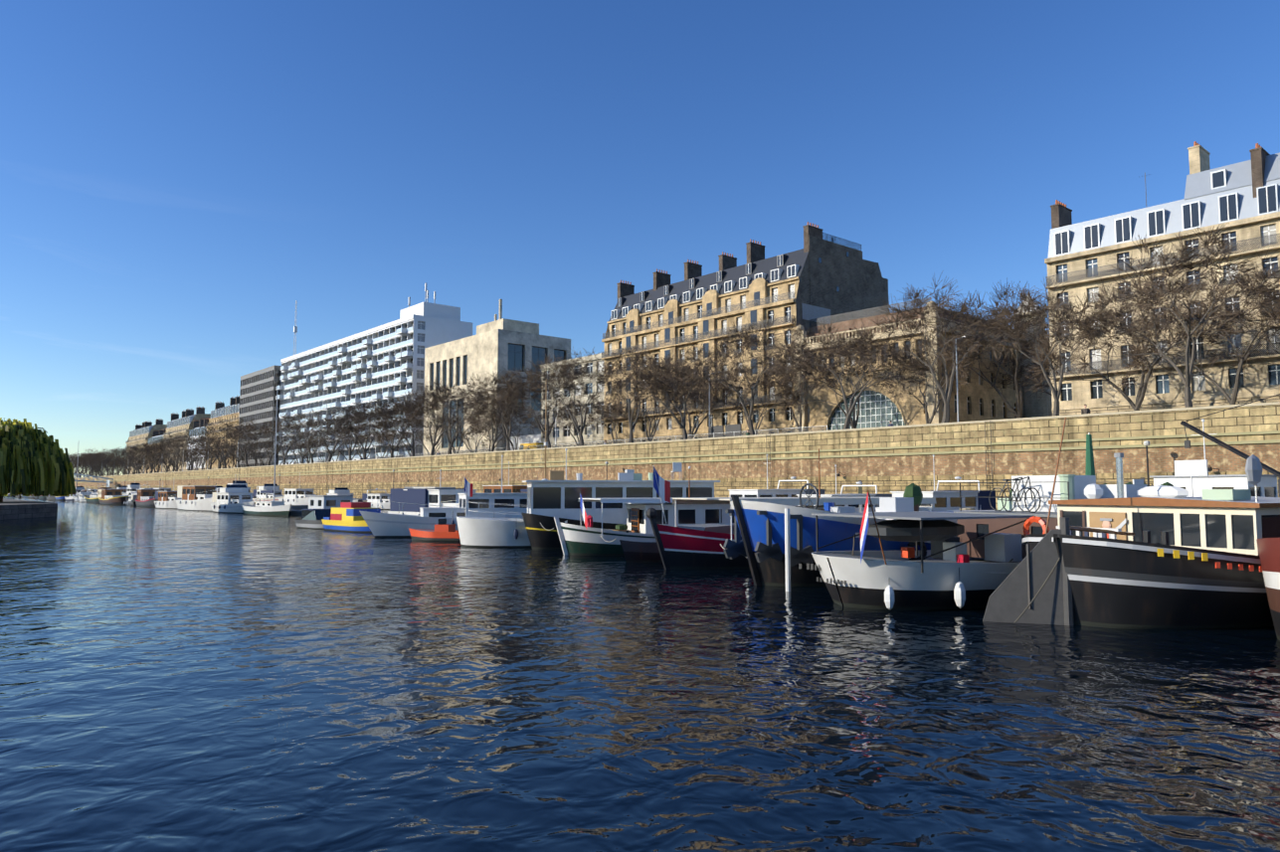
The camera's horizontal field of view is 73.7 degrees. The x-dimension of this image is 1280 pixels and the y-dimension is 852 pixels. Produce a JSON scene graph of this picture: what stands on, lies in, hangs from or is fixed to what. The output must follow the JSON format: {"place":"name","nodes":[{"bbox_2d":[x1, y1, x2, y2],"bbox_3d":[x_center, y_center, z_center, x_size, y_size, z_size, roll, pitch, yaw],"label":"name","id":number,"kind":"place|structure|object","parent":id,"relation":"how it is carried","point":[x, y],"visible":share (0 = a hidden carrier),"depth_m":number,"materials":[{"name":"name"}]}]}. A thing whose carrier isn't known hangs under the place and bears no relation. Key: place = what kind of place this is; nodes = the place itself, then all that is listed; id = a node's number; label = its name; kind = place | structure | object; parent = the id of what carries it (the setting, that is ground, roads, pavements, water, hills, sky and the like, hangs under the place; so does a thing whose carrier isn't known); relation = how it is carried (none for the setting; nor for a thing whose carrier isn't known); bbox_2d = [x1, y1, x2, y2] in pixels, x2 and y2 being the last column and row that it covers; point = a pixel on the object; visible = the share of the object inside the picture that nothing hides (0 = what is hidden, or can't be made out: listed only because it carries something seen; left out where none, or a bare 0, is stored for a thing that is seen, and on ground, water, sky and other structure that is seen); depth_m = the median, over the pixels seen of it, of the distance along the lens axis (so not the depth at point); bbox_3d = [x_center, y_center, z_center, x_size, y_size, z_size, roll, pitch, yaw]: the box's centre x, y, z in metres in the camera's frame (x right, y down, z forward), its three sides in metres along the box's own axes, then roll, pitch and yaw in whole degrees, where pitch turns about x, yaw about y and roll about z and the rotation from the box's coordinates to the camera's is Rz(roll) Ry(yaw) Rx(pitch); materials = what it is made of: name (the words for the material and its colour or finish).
{"place":"outdoors","nodes":[
{"label":"outdoors","id":0,"kind":"place"},
{"bbox_2d":[0,498,57,520],"bbox_3d":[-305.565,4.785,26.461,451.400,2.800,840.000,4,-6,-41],"label":"quay wall","id":1,"kind":"structure","parent":0,"point":[15,509],"depth_m":79.74,"materials":[{"name":"stone"}]},
{"bbox_2d":[0,417,76,502],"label":"willow tree","id":2,"kind":"object","parent":1,"relation":"on","point":[35,461],"visible":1,"depth_m":88.36,"materials":[{"name":"green plant"}]},
{"bbox_2d":[125,418,167,474],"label":"building","id":3,"kind":"structure","parent":0,"point":[139,435],"depth_m":435.90,"materials":[{"name":"stone"}]},
{"bbox_2d":[145,427,166,473],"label":"building","id":4,"kind":"structure","parent":0,"point":[158,434],"depth_m":414.17,"materials":[{"name":"stone"}]},
{"bbox_2d":[162,406,210,472],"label":"building","id":5,"kind":"structure","parent":0,"point":[176,425],"depth_m":373.89,"materials":[{"name":"stone"}]},
{"bbox_2d":[184,417,209,471],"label":"building","id":6,"kind":"structure","parent":0,"point":[201,423],"depth_m":352.30,"materials":[{"name":"stone"}]},
{"bbox_2d":[203,395,239,469],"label":"building","id":7,"kind":"structure","parent":0,"point":[228,414],"depth_m":324.12,"materials":[{"name":"stone"}]},
{"bbox_2d":[274,283,472,465],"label":"apartment building","id":8,"kind":"structure","parent":0,"point":[384,362],"depth_m":224.39,"materials":[{"name":"concrete"}]},
{"bbox_2d":[0,496,1279,851],"bbox_3d":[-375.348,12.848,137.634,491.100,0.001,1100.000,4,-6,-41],"label":"water","id":9,"kind":"structure","parent":0,"point":[189,681],"depth_m":10.55,"materials":[{"name":"blue liquid"}]},
{"bbox_2d":[98,481,131,505],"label":"boat","id":10,"kind":"object","parent":9,"relation":"on","point":[112,497],"visible":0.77,"depth_m":149.35,"materials":[{"name":"paint"}]},
{"bbox_2d":[135,481,160,507],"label":"boat","id":11,"kind":"object","parent":9,"relation":"on","point":[145,498],"visible":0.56,"depth_m":130.74,"materials":[{"name":"paint"}]},
{"bbox_2d":[154,485,182,509],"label":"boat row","id":12,"kind":"object","parent":9,"relation":"on","point":[167,499],"visible":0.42,"depth_m":117.33,"materials":[{"name":"white paint"}]},
{"bbox_2d":[176,485,219,511],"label":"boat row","id":13,"kind":"object","parent":9,"relation":"on","point":[196,497],"visible":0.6,"depth_m":106.91,"materials":[{"name":"white paint"}]},
{"bbox_2d":[210,484,258,513],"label":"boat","id":14,"kind":"object","parent":9,"relation":"on","point":[231,498],"visible":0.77,"depth_m":97.42,"materials":[{"name":"white paint"}]},
{"bbox_2d":[241,391,291,516],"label":"sailboat","id":15,"kind":"object","parent":9,"relation":"on","point":[272,508],"visible":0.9,"depth_m":87.69,"materials":[{"name":"white paint"}]},
{"bbox_2d":[252,484,284,501],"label":"boat","id":16,"kind":"object","parent":9,"relation":"on","point":[257,493],"visible":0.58,"depth_m":149.42,"materials":[{"name":"beige paint"}]},
{"bbox_2d":[278,488,320,505],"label":"boat","id":17,"kind":"object","parent":9,"relation":"on","point":[295,496],"visible":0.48,"depth_m":137.25,"materials":[{"name":"white paint"}]},
{"bbox_2d":[295,509,331,530],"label":"boat","id":18,"kind":"object","parent":9,"relation":"on","point":[310,518],"visible":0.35,"depth_m":58.34,"materials":[{"name":"grey paint"}]},
{"bbox_2d":[307,495,354,513],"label":"boat cabin","id":19,"kind":"object","parent":9,"relation":"on","point":[322,501],"visible":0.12,"depth_m":70.26,"materials":[{"name":"paint"}]},
{"bbox_2d":[321,502,380,533],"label":"boat","id":20,"kind":"object","parent":9,"relation":"on","point":[345,517],"visible":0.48,"depth_m":54.78,"materials":[{"name":"yellow paint"}]},
{"bbox_2d":[362,488,390,510],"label":"boat","id":21,"kind":"object","parent":9,"relation":"on","point":[375,500],"visible":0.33,"depth_m":113.72,"materials":[{"name":"white paint"}]},
{"bbox_2d":[387,469,477,515],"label":"boat","id":22,"kind":"object","parent":9,"relation":"on","point":[443,497],"visible":0.21,"depth_m":58.99,"materials":[{"name":"white paint"}]},
{"bbox_2d":[408,518,460,542],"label":"boat","id":23,"kind":"object","parent":9,"relation":"on","point":[443,531],"visible":0.71,"depth_m":44.64,"materials":[{"name":"paint"}]},
{"bbox_2d":[359,455,548,538],"bbox_3d":[-9.822,4.217,49.956,12.600,5.073,3.945,2,-4,-21],"label":"boat","id":24,"kind":"object","parent":9,"relation":"on","point":[384,525],"visible":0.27,"depth_m":48.46,"materials":[{"name":"paint"}]},
{"bbox_2d":[482,461,527,493],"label":"boat","id":25,"kind":"object","parent":9,"relation":"on","point":[508,488],"visible":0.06,"depth_m":89.61,"materials":[{"name":"brown paint"}]},
{"bbox_2d":[516,379,567,493],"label":"sailing yacht","id":26,"kind":"object","parent":9,"relation":"on","point":[525,490],"visible":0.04,"depth_m":85.02,"materials":[{"name":"white paint"}]},
{"bbox_2d":[456,448,720,548],"bbox_3d":[-2.156,3.679,41.984,13.450,5.180,4.152,1,-4,-11],"label":"boat","id":27,"kind":"object","parent":9,"relation":"on","point":[556,494],"visible":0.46,"depth_m":40.21,"materials":[{"name":"paint"}]},
{"bbox_2d":[521,502,665,549],"bbox_3d":[0.542,5.021,42.099,13.700,2.520,3.400,2,-5,-31],"label":"boat","id":28,"kind":"object","parent":9,"relation":"on","point":[540,536],"visible":0.17,"depth_m":38.44,"materials":[{"name":"black paint"}]},
{"bbox_2d":[553,466,733,555],"bbox_3d":[1.746,3.831,37.239,11.299,4.180,3.300,2,-4,-21],"label":"boat","id":29,"kind":"object","parent":9,"relation":"on","point":[581,540],"visible":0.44,"depth_m":35.24,"materials":[{"name":"white paint"}]},
{"bbox_2d":[619,524,734,562],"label":"boat","id":30,"kind":"object","parent":9,"relation":"on","point":[640,552],"visible":0.31,"depth_m":31.64,"materials":[{"name":"grey paint"}]},
{"bbox_2d":[728,454,824,506],"bbox_3d":[7.546,4.637,58.631,13.600,5.507,3.945,4,-6,-41],"label":"boat","id":31,"kind":"object","parent":9,"relation":"on","point":[767,492],"visible":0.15,"depth_m":58.70,"materials":[{"name":"white paint"}]},
{"bbox_2d":[646,448,936,569],"bbox_3d":[7.366,3.231,32.272,16.112,4.650,4.052,2,-5,-28],"label":"boat","id":32,"kind":"object","parent":9,"relation":"on","point":[683,549],"visible":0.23,"depth_m":28.85,"materials":[{"name":"paint"}]},
{"bbox_2d":[522,509,1061,623],"bbox_3d":[1.441,4.260,28.872,2.510,3.200,27.515,3,-5,-33],"label":"white mooring pole","id":33,"kind":"object","parent":9,"relation":"in","point":[788,549],"visible":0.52,"depth_m":22.74,"materials":[{"name":"grey metal"}]},
{"bbox_2d":[792,464,892,512],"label":"boat","id":34,"kind":"object","parent":9,"relation":"on","point":[856,506],"visible":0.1,"depth_m":53.73,"materials":[{"name":"white paint"}]},
{"bbox_2d":[855,454,996,513],"bbox_3d":[15.839,4.117,48.627,13.100,5.078,3.945,4,-6,-41],"label":"boat","id":35,"kind":"object","parent":9,"relation":"on","point":[947,500],"visible":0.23,"depth_m":48.99,"materials":[{"name":"white paint"}]},
{"bbox_2d":[723,418,1278,586],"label":"boat","id":36,"kind":"object","parent":9,"relation":"on","point":[759,542],"visible":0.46,"depth_m":23.81,"materials":[{"name":"blue paint"}]},
{"bbox_2d":[798,432,1208,610],"bbox_3d":[13.853,2.565,24.570,21.962,4.850,4.300,2,-5,-27],"label":"boat","id":37,"kind":"object","parent":9,"relation":"on","point":[970,566],"visible":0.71,"depth_m":20.33,"materials":[{"name":"white paint"}]},
{"bbox_2d":[982,417,1279,629],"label":"boat","id":38,"kind":"object","parent":9,"relation":"on","point":[1161,557],"visible":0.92,"depth_m":17.04,"materials":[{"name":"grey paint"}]},
{"bbox_2d":[1180,393,1279,497],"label":"derrick crane","id":39,"kind":"object","parent":38,"relation":"on","point":[1226,447],"visible":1,"depth_m":19.78,"materials":[{"name":"black paint"}]},
{"bbox_2d":[1256,538,1279,640],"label":"boat","id":40,"kind":"object","parent":9,"relation":"on","point":[1269,552],"visible":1,"depth_m":15.21,"materials":[{"name":"paint"}]},
{"bbox_2d":[0,0,1279,478],"label":"sky","id":41,"kind":"structure","parent":0,"point":[176,176],"materials":[{"name":"blue"}]},
{"bbox_2d":[74,401,1279,510],"bbox_3d":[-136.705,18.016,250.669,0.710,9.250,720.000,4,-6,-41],"label":"quay wall","id":42,"kind":"structure","parent":0,"point":[886,459],"depth_m":70.42,"materials":[{"name":"beige stone"}]},
{"bbox_3d":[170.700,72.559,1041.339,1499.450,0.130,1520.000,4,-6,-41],"label":"street ground","id":43,"kind":"structure","parent":0,"visible":0},
{"bbox_2d":[150,432,192,471],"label":"plane tree","id":44,"kind":"object","parent":43,"relation":"on","point":[178,449],"visible":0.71,"depth_m":262.36,"materials":[{"name":"brown plant"}]},
{"bbox_2d":[180,420,253,468],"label":"plane tree","id":45,"kind":"object","parent":43,"relation":"on","point":[223,458],"visible":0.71,"depth_m":222.20,"materials":[{"name":"brown plant"}]},
{"bbox_2d":[182,426,252,469],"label":"plane tree","id":46,"kind":"object","parent":43,"relation":"on","point":[219,460],"visible":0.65,"depth_m":230.35,"materials":[{"name":"brown plant"}]},
{"bbox_2d":[215,428,259,467],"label":"plane tree","id":47,"kind":"object","parent":43,"relation":"on","point":[226,442],"visible":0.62,"depth_m":216.45,"materials":[{"name":"brown plant"}]},
{"bbox_2d":[206,417,277,467],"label":"plane tree","id":48,"kind":"object","parent":43,"relation":"on","point":[245,456],"visible":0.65,"depth_m":209.50,"materials":[{"name":"brown plant"}]},
{"bbox_2d":[226,421,283,466],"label":"plane tree","id":49,"kind":"object","parent":43,"relation":"on","point":[250,431],"visible":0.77,"depth_m":203.31,"materials":[{"name":"brown plant"}]},
{"bbox_2d":[237,301,297,467],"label":"dark office building","id":50,"kind":"structure","parent":43,"relation":"on","point":[258,395],"depth_m":285.80,"materials":[{"name":"grey"}]},
{"bbox_2d":[235,418,306,465],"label":"plane tree","id":51,"kind":"object","parent":43,"relation":"on","point":[273,454],"visible":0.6,"depth_m":196.50,"materials":[{"name":"brown plant"}]},
{"bbox_2d":[257,411,323,464],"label":"plane tree","id":52,"kind":"object","parent":43,"relation":"on","point":[280,430],"visible":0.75,"depth_m":190.98,"materials":[{"name":"brown plant"}]},
{"bbox_2d":[283,416,336,463],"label":"plane tree","id":53,"kind":"object","parent":43,"relation":"on","point":[308,425],"visible":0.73,"depth_m":183.90,"materials":[{"name":"brown plant"}]},
{"bbox_2d":[269,412,351,463],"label":"plane tree","id":54,"kind":"object","parent":43,"relation":"on","point":[291,422],"visible":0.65,"depth_m":177.26,"materials":[{"name":"brown plant"}]},
{"bbox_2d":[294,405,373,462],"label":"plane tree","id":55,"kind":"object","parent":43,"relation":"on","point":[333,451],"visible":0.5,"depth_m":172.15,"materials":[{"name":"brown plant"}]},
{"bbox_2d":[317,403,381,460],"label":"plane tree","id":56,"kind":"object","parent":43,"relation":"on","point":[345,432],"visible":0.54,"depth_m":164.57,"materials":[{"name":"brown plant"}]},
{"bbox_2d":[326,398,412,459],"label":"plane tree","id":57,"kind":"object","parent":43,"relation":"on","point":[356,414],"visible":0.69,"depth_m":154.32,"materials":[{"name":"brown plant"}]},
{"bbox_2d":[352,396,454,458],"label":"plane tree","id":58,"kind":"object","parent":43,"relation":"on","point":[386,430],"visible":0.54,"depth_m":146.45,"materials":[{"name":"brown plant"}]},
{"bbox_2d":[380,422,432,456],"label":"plane tree","id":59,"kind":"object","parent":43,"relation":"on","point":[416,438],"visible":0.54,"depth_m":188.89,"materials":[{"name":"brown plant"}]},
{"bbox_2d":[367,387,445,456],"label":"plane tree","id":60,"kind":"object","parent":43,"relation":"on","point":[394,406],"visible":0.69,"depth_m":143.37,"materials":[{"name":"brown plant"}]},
{"bbox_2d":[392,380,484,455],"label":"plane tree","id":61,"kind":"object","parent":43,"relation":"on","point":[435,444],"visible":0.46,"depth_m":137.47,"materials":[{"name":"brown plant"}]},
{"bbox_2d":[404,376,494,454],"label":"plane tree","id":62,"kind":"object","parent":43,"relation":"on","point":[441,389],"visible":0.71,"depth_m":129.75,"materials":[{"name":"brown plant"}]},
{"bbox_2d":[441,413,496,450],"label":"plane tree","id":63,"kind":"object","parent":43,"relation":"on","point":[454,426],"visible":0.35,"depth_m":169.24,"materials":[{"name":"brown plant"}]},
{"bbox_2d":[462,375,528,451],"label":"plane tree","id":64,"kind":"object","parent":43,"relation":"on","point":[496,420],"visible":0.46,"depth_m":124.08,"materials":[{"name":"brown plant"}]},
{"bbox_2d":[423,299,570,455],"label":"beige building","id":65,"kind":"structure","parent":43,"relation":"on","point":[495,346],"depth_m":180.28,"materials":[{"name":"beige concrete"}]},
{"bbox_2d":[470,407,524,450],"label":"plane tree","id":66,"kind":"object","parent":43,"relation":"on","point":[486,428],"visible":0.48,"depth_m":162.74,"materials":[{"name":"brown plant"}]},
{"bbox_2d":[454,367,544,450],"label":"plane tree","id":67,"kind":"object","parent":43,"relation":"on","point":[476,414],"visible":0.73,"depth_m":117.66,"materials":[{"name":"brown plant"}]},
{"bbox_2d":[477,398,542,451],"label":"plane tree","id":68,"kind":"object","parent":43,"relation":"on","point":[525,427],"visible":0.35,"depth_m":158.62,"materials":[{"name":"brown plant"}]},
{"bbox_2d":[80,336,969,477],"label":"street furniture","id":69,"kind":"object","parent":43,"relation":"on","point":[730,431],"visible":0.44,"depth_m":94.23,"materials":[{"name":"grey metal"}]},
{"bbox_2d":[486,358,601,448],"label":"plane tree","id":70,"kind":"object","parent":43,"relation":"on","point":[507,392],"visible":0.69,"depth_m":112.28,"materials":[{"name":"brown plant"}]},
{"bbox_2d":[513,347,631,446],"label":"plane tree","id":71,"kind":"object","parent":43,"relation":"on","point":[571,384],"visible":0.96,"depth_m":106.32,"materials":[{"name":"brown plant"}]},
{"bbox_2d":[541,353,604,447],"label":"cream building","id":72,"kind":"structure","parent":43,"relation":"on","point":[595,435],"depth_m":152.18,"materials":[{"name":"stone"}]},
{"bbox_2d":[537,391,611,445],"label":"plane tree","id":73,"kind":"object","parent":43,"relation":"on","point":[569,425],"visible":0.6,"depth_m":142.69,"materials":[{"name":"brown plant"}]},
{"bbox_2d":[582,392,643,443],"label":"plane tree","id":74,"kind":"object","parent":43,"relation":"on","point":[615,409],"visible":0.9,"depth_m":136.69,"materials":[{"name":"brown plant"}]},
{"bbox_2d":[595,344,698,442],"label":"plane tree","id":75,"kind":"object","parent":43,"relation":"on","point":[639,356],"visible":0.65,"depth_m":99.89,"materials":[{"name":"brown plant"}]},
{"bbox_2d":[604,368,702,440],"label":"plane tree","id":76,"kind":"object","parent":43,"relation":"on","point":[649,435],"visible":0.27,"depth_m":128.82,"materials":[{"name":"brown plant"}]},
{"bbox_2d":[612,342,735,439],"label":"plane tree","id":77,"kind":"object","parent":43,"relation":"on","point":[668,365],"visible":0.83,"depth_m":93.54,"materials":[{"name":"brown plant"}]},
{"bbox_2d":[644,366,742,438],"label":"plane tree","id":78,"kind":"object","parent":43,"relation":"on","point":[702,396],"visible":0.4,"depth_m":120.82,"materials":[{"name":"brown plant"}]},
{"bbox_2d":[600,221,888,444],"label":"apartment building","id":79,"kind":"structure","parent":43,"relation":"on","point":[818,275],"depth_m":126.07,"materials":[{"name":"stone"}]},
{"bbox_2d":[674,314,817,435],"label":"plane tree","id":80,"kind":"object","parent":43,"relation":"on","point":[747,343],"visible":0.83,"depth_m":84.22,"materials":[{"name":"brown plant"}]},
{"bbox_2d":[703,356,804,433],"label":"plane tree","id":81,"kind":"object","parent":43,"relation":"on","point":[738,379],"visible":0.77,"depth_m":112.54,"materials":[{"name":"brown plant"}]},
{"bbox_2d":[745,342,840,432],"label":"plane tree","id":82,"kind":"object","parent":43,"relation":"on","point":[783,370],"visible":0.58,"depth_m":107.67,"materials":[{"name":"brown plant"}]},
{"bbox_2d":[770,325,909,428],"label":"plane tree","id":83,"kind":"object","parent":43,"relation":"on","point":[852,424],"visible":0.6,"depth_m":100.88,"materials":[{"name":"brown plant"}]},
{"bbox_2d":[762,319,937,429],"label":"plane tree","id":84,"kind":"object","parent":43,"relation":"on","point":[859,347],"visible":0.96,"depth_m":77.20,"materials":[{"name":"brown plant"}]},
{"bbox_2d":[793,297,1020,432],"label":"pavilion building","id":85,"kind":"structure","parent":43,"relation":"on","point":[980,399],"depth_m":105.98,"materials":[{"name":"limestone"},{"name":"clay roof tile"},{"name":"glass"}]},
{"bbox_2d":[879,322,980,424],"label":"plane tree","id":86,"kind":"object","parent":43,"relation":"on","point":[961,368],"visible":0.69,"depth_m":94.59,"materials":[{"name":"brown plant"}]},
{"bbox_2d":[850,271,1032,423],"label":"plane tree","id":87,"kind":"object","parent":43,"relation":"on","point":[947,394],"visible":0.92,"depth_m":70.52,"materials":[{"name":"brown plant"}]},
{"bbox_2d":[929,280,1050,418],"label":"plane tree","id":88,"kind":"object","parent":43,"relation":"on","point":[1019,406],"visible":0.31,"depth_m":98.86,"materials":[{"name":"brown plant"}]},
{"bbox_2d":[986,318,1051,395],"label":"plane tree","id":89,"kind":"object","parent":43,"relation":"on","point":[1018,373],"visible":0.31,"depth_m":104.59,"materials":[{"name":"brown plant"}]},
{"bbox_2d":[1011,295,1052,417],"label":"building","id":90,"kind":"structure","parent":43,"relation":"on","point":[1034,408],"depth_m":121.96,"materials":[{"name":"stone"}]},
{"bbox_2d":[958,273,1148,416],"bbox_3d":[30.056,-5.177,63.615,12.444,11.800,10.518,-1,-4,14],"label":"plane tree","id":91,"kind":"object","parent":43,"relation":"on","point":[1057,315],"visible":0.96,"depth_m":62.79,"materials":[{"name":"brown plant"}]},
{"bbox_2d":[1024,278,1244,410],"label":"plane tree","id":92,"kind":"object","parent":43,"relation":"on","point":[1140,397],"visible":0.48,"depth_m":77.80,"materials":[{"name":"brown plant"}]},
{"bbox_2d":[1044,143,1279,415],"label":"apartment building","id":93,"kind":"structure","parent":43,"relation":"on","point":[1079,257],"depth_m":81.09,"materials":[{"name":"beige stone"}]},
{"bbox_2d":[1141,141,1279,204],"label":"building roof","id":94,"kind":"structure","parent":93,"relation":"attached to","point":[1202,178],"depth_m":79.68,"materials":[{"name":"grey metal"}]},
{"bbox_2d":[1068,222,1279,407],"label":"plane tree","id":95,"kind":"object","parent":43,"relation":"on","point":[1089,335],"visible":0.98,"depth_m":55.34,"materials":[{"name":"brown plant"}]},
{"bbox_2d":[1107,260,1279,404],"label":"plane tree","id":96,"kind":"object","parent":43,"relation":"on","point":[1232,401],"visible":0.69,"depth_m":72.67,"materials":[{"name":"brown plant"}]},
{"bbox_2d":[1198,284,1279,379],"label":"plane tree","id":97,"kind":"object","parent":43,"relation":"on","point":[1269,326],"visible":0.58,"depth_m":71.86,"materials":[{"name":"brown plant"}]},
{"label":"ground","id":98,"kind":"structure","parent":0,"visible":0},
{"bbox_2d":[84,421,1212,495],"bbox_3d":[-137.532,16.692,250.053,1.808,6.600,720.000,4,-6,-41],"label":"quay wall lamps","id":99,"kind":"object","parent":98,"relation":"on","point":[1146,443],"visible":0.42,"depth_m":71.80,"materials":[{"name":"grey metal"}]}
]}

